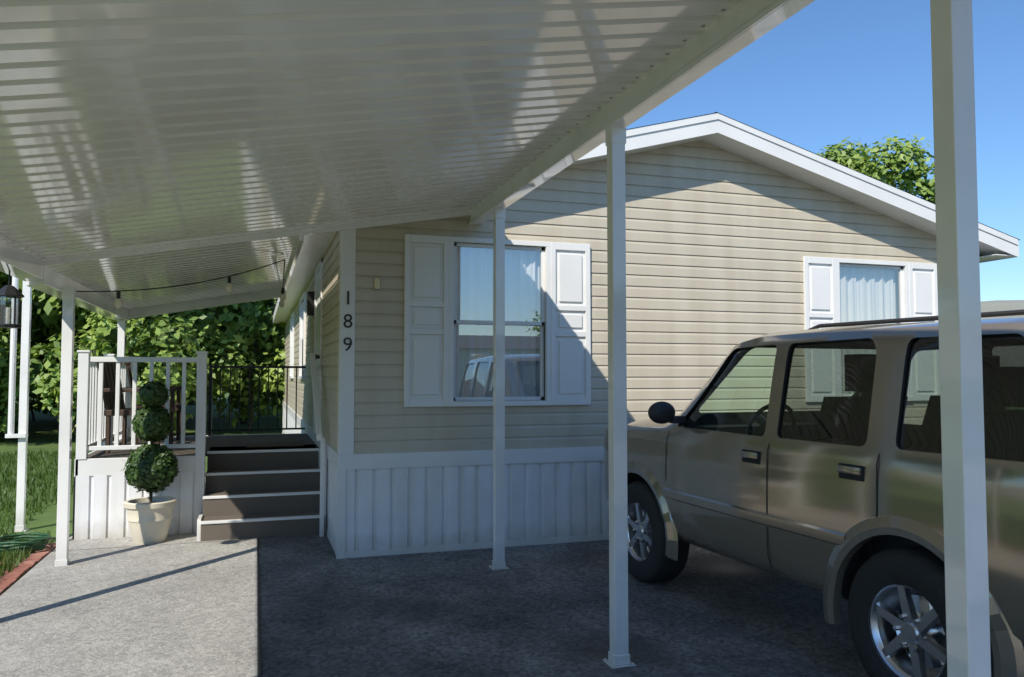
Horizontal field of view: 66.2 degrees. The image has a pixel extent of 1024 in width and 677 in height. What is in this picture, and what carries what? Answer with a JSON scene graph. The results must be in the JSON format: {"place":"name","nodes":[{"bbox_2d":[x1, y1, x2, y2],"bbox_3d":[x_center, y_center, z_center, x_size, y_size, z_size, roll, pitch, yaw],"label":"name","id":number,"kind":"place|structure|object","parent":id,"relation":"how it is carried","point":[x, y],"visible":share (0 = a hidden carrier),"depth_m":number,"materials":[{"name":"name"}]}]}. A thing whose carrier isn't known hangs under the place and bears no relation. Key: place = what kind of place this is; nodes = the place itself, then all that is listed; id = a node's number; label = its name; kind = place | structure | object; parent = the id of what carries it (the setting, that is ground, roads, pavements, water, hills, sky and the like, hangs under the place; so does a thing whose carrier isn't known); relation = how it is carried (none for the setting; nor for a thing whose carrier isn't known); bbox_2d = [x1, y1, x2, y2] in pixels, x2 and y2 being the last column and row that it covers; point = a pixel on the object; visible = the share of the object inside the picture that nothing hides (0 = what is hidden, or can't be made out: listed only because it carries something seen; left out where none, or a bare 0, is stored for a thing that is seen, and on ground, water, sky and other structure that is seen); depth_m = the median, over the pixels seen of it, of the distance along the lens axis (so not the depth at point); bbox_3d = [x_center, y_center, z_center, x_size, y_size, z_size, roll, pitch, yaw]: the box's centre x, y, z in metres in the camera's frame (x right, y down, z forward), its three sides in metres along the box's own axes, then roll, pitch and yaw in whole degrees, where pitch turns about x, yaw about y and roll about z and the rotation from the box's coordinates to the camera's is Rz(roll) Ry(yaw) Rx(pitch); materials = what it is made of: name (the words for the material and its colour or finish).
{"place":"outdoors","nodes":[
{"label":"outdoors","id":0,"kind":"place"},
{"bbox_2d":[0,389,282,595],"bbox_3d":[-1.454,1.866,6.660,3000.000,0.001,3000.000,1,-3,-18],"label":"ground","id":1,"kind":"structure","parent":0,"point":[42,431],"depth_m":19.69,"materials":[{"name":"green plant"}]},
{"bbox_2d":[0,336,32,401],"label":"shrub","id":2,"kind":"object","parent":1,"relation":"on","point":[8,359],"visible":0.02,"depth_m":21.66,"materials":[{"name":"green plant"}]},
{"bbox_2d":[0,307,37,433],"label":"shrub","id":3,"kind":"object","parent":1,"relation":"on","point":[4,409],"visible":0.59,"depth_m":17.69,"materials":[{"name":"green plant"}]},
{"bbox_2d":[0,543,55,594],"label":"brick edging","id":4,"kind":"object","parent":1,"relation":"on","point":[8,580],"visible":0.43,"depth_m":6.25,"materials":[{"name":"red brick"}]},
{"bbox_2d":[0,279,58,336],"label":"yard tree","id":5,"kind":"object","parent":1,"relation":"on","point":[38,319],"visible":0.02,"depth_m":21.05,"materials":[{"name":"green plant"}]},
{"bbox_2d":[0,322,59,347],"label":"yard tree","id":6,"kind":"object","parent":1,"relation":"on","point":[36,337],"depth_m":24.11,"materials":[{"name":"green plant"}]},
{"bbox_2d":[0,532,71,553],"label":"plant","id":7,"kind":"object","parent":1,"relation":"on","point":[41,540],"visible":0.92,"depth_m":6.82,"materials":[{"name":"green"}]},
{"bbox_2d":[0,448,93,579],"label":"lawn grass","id":8,"kind":"structure","parent":1,"relation":"on","point":[11,558],"depth_m":10.46,"materials":[{"name":"green plant"}]},
{"bbox_2d":[0,319,133,420],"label":"hedge","id":9,"kind":"object","parent":1,"relation":"on","point":[38,406],"visible":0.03,"depth_m":25.62,"materials":[{"name":"green plant"}]},
{"bbox_2d":[0,272,153,433],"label":"yard tree","id":10,"kind":"object","parent":1,"relation":"on","point":[48,322],"visible":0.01,"depth_m":20.94,"materials":[{"name":"green plant"}]},
{"bbox_2d":[18,319,192,415],"bbox_3d":[-12.629,0.585,25.273,5.245,4.328,5.911,3,-4,-45],"label":"shrub","id":11,"kind":"object","parent":1,"relation":"on","point":[79,338],"visible":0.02,"depth_m":23.37,"materials":[{"name":"green plant"}]},
{"bbox_2d":[1,307,223,431],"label":"shrub","id":12,"kind":"object","parent":1,"relation":"on","point":[166,334],"visible":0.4,"depth_m":17.38,"materials":[{"name":"green plant"}]},
{"bbox_2d":[0,533,257,676],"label":"concrete walkway","id":13,"kind":"structure","parent":1,"relation":"on","point":[174,608],"depth_m":5.11,"materials":[{"name":"grey concrete"}]},
{"bbox_2d":[72,472,194,539],"bbox_3d":[-4.406,1.648,8.527,1.034,0.610,2.983,2,-4,-40],"label":"deck skirt","id":14,"kind":"object","parent":13,"relation":"on","point":[99,511],"visible":0.58,"depth_m":7.47,"materials":[{"name":"plastic"}]},
{"bbox_2d":[121,380,179,543],"bbox_3d":[-3.361,1.137,7.332,0.500,1.519,0.485,1,-3,-18],"label":"topiary planter","id":15,"kind":"object","parent":13,"relation":"on","point":[150,467],"visible":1,"depth_m":7.22,"materials":[{"name":"ceramic"}]},
{"bbox_2d":[52,538,260,676],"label":"walkway joints","id":16,"kind":"object","parent":13,"relation":"on","point":[258,635],"visible":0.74,"depth_m":5.17,"materials":[{"name":"grey concrete"}]},
{"bbox_2d":[74,433,326,540],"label":"porch steps","id":17,"kind":"structure","parent":13,"relation":"on","point":[266,492],"depth_m":7.88,"materials":[{"name":"wood"}]},
{"bbox_2d":[97,362,175,452],"bbox_3d":[-3.961,0.690,8.278,0.645,0.980,0.590,0,-3,-8],"label":"patio chair","id":18,"kind":"object","parent":17,"relation":"on","point":[109,384],"visible":0.48,"depth_m":8.16,"materials":[{"name":"brown wood"}]},
{"bbox_2d":[124,362,181,444],"bbox_3d":[-4.248,0.739,9.321,0.645,0.980,0.590,1,-3,-28],"label":"patio chair","id":19,"kind":"object","parent":17,"relation":"on","point":[177,407],"visible":0.44,"depth_m":9.21,"materials":[{"name":"brown wood"}]},
{"bbox_2d":[246,442,303,447],"bbox_3d":[-2.685,1.202,8.896,0.620,0.015,0.450,1,-3,-18],"label":"doormat","id":20,"kind":"object","parent":17,"relation":"on","point":[274,444],"visible":1,"depth_m":8.83,"materials":[{"name":"black rubber"}]},
{"bbox_2d":[0,0,990,676],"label":"carport awning","id":21,"kind":"object","parent":13,"relation":"on","point":[146,144],"visible":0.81,"depth_m":3.63,"materials":[{"name":"white metal"}]},
{"bbox_2d":[0,271,23,327],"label":"hanging lantern","id":22,"kind":"object","parent":21,"relation":"hanging from","point":[8,291],"visible":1,"depth_m":5.42,"materials":[{"name":"black metal"}]},
{"bbox_2d":[76,259,285,307],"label":"string lights","id":23,"kind":"object","parent":21,"relation":"hanging from","point":[118,302],"visible":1,"depth_m":7.35,"materials":[{"name":"black plastic"}]},
{"bbox_2d":[0,9,725,257],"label":"awning fasteners","id":24,"kind":"object","parent":21,"relation":"attached to","point":[722,10],"visible":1,"depth_m":4.63,"materials":[{"name":"silver metal"}]},
{"bbox_2d":[0,271,266,356],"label":"yard tree","id":25,"kind":"object","parent":1,"relation":"on","point":[223,316],"visible":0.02,"depth_m":20.03,"materials":[{"name":"green plant"}]},
{"bbox_2d":[96,320,224,404],"bbox_3d":[-13.336,0.634,29.438,6.169,4.612,6.083,0,-3,6],"label":"hedge","id":26,"kind":"object","parent":1,"relation":"on","point":[207,399],"depth_m":29.47,"materials":[{"name":"green plant"}]},
{"bbox_2d":[178,298,285,432],"bbox_3d":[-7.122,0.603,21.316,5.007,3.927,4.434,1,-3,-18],"label":"shrub","id":27,"kind":"object","parent":1,"relation":"on","point":[269,330],"visible":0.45,"depth_m":20.58,"materials":[{"name":"green plant"}]},
{"bbox_2d":[237,299,276,423],"bbox_3d":[-8.803,-2.220,25.286,8.684,9.952,8.525,1,-3,-18],"label":"yard tree","id":28,"kind":"object","parent":1,"relation":"on","point":[270,304],"depth_m":25.36,"materials":[{"name":"green plant"}]},
{"bbox_2d":[273,112,1019,558],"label":"house","id":29,"kind":"structure","parent":1,"relation":"on","point":[731,222],"depth_m":7.57,"materials":[{"name":"plastic"}]},
{"bbox_2d":[289,312,294,377],"bbox_3d":[-4.381,0.154,15.841,0.171,1.305,1.210,1,-3,-18],"label":"side window","id":30,"kind":"structure","parent":29,"relation":"attached to","point":[292,336],"depth_m":15.82,"materials":[{"name":"white paint"}]},
{"bbox_2d":[298,292,306,378],"bbox_3d":[-3.207,-0.016,12.231,0.171,1.305,1.210,1,-3,-18],"label":"side window","id":31,"kind":"structure","parent":29,"relation":"attached to","point":[302,328],"depth_m":12.68,"materials":[{"name":"white paint"}]},
{"bbox_2d":[307,258,323,429],"bbox_3d":[-2.329,0.182,9.371,0.160,2.100,1.340,1,-3,-18],"label":"entry door","id":32,"kind":"structure","parent":29,"relation":"attached to","point":[314,304],"depth_m":9.38,"materials":[{"name":"white paint"}]},
{"bbox_2d":[343,314,351,327],"bbox_3d":[-1.408,-0.151,6.742,0.074,0.119,0.008,1,-3,-18],"label":"house number","id":33,"kind":"object","parent":29,"relation":"attached to","point":[346,320],"visible":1,"depth_m":6.74,"materials":[{"name":"black metal"}]},
{"bbox_2d":[343,337,351,350],"bbox_3d":[-1.408,0.049,6.732,0.072,0.119,0.008,1,-3,-18],"label":"house number","id":34,"kind":"object","parent":29,"relation":"attached to","point":[349,344],"visible":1,"depth_m":6.73,"materials":[{"name":"black metal"}]},
{"bbox_2d":[374,278,379,288],"bbox_3d":[-1.176,-0.478,6.837,0.050,0.100,0.014,1,-3,-18],"label":"doorbell","id":35,"kind":"object","parent":29,"relation":"attached to","point":[376,283],"visible":1,"depth_m":6.83,"materials":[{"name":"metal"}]},
{"bbox_2d":[448,236,552,406],"bbox_3d":[-0.121,-0.143,7.215,0.990,1.525,0.171,1,-3,-18],"label":"gable window","id":36,"kind":"structure","parent":29,"relation":"attached to","point":[527,292],"depth_m":7.26,"materials":[{"name":"white paint"}]},
{"bbox_2d":[403,234,937,406],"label":"shutters","id":37,"kind":"object","parent":29,"relation":"attached to","point":[426,320],"visible":0.69,"depth_m":7.32,"materials":[{"name":"white paint"}]},
{"bbox_2d":[836,258,909,326],"bbox_3d":[3.873,-0.082,8.512,0.990,1.525,0.171,1,-3,-18],"label":"gable window","id":38,"kind":"structure","parent":29,"relation":"attached to","point":[865,292],"depth_m":8.59,"materials":[{"name":"white paint"}]},
{"bbox_2d":[816,131,934,203],"bbox_3d":[13.544,-2.509,30.506,7.756,11.032,5.827,-2,-3,35],"label":"tree","id":39,"kind":"object","parent":1,"relation":"on","point":[898,161],"visible":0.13,"depth_m":28.27,"materials":[{"name":"green plant"}]},
{"bbox_2d":[259,534,868,676],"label":"driveway asphalt","id":40,"kind":"structure","parent":0,"point":[542,610],"depth_m":5.00,"materials":[{"name":"grey asphalt"}]},
{"bbox_2d":[76,350,324,536],"bbox_3d":[-3.373,1.068,8.829,2.295,1.798,3.315,1,-3,-18],"label":"porch railing","id":41,"kind":"object","parent":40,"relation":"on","point":[90,426],"depth_m":7.72,"materials":[{"name":"white wood"}]},
{"bbox_2d":[603,309,1023,676],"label":"suv","id":42,"kind":"object","parent":40,"relation":"on","point":[823,473],"visible":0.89,"depth_m":3.98,"materials":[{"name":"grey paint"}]},
{"bbox_2d":[626,0,1023,300],"label":"sky","id":43,"kind":"structure","parent":0,"point":[833,71],"materials":[{"name":"blue"}]},
{"bbox_2d":[981,300,1023,318],"bbox_3d":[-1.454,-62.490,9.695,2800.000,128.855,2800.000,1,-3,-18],"label":"building","id":44,"kind":"structure","parent":0,"point":[996,305],"depth_m":591.99,"materials":[{"name":"white"}]}
]}

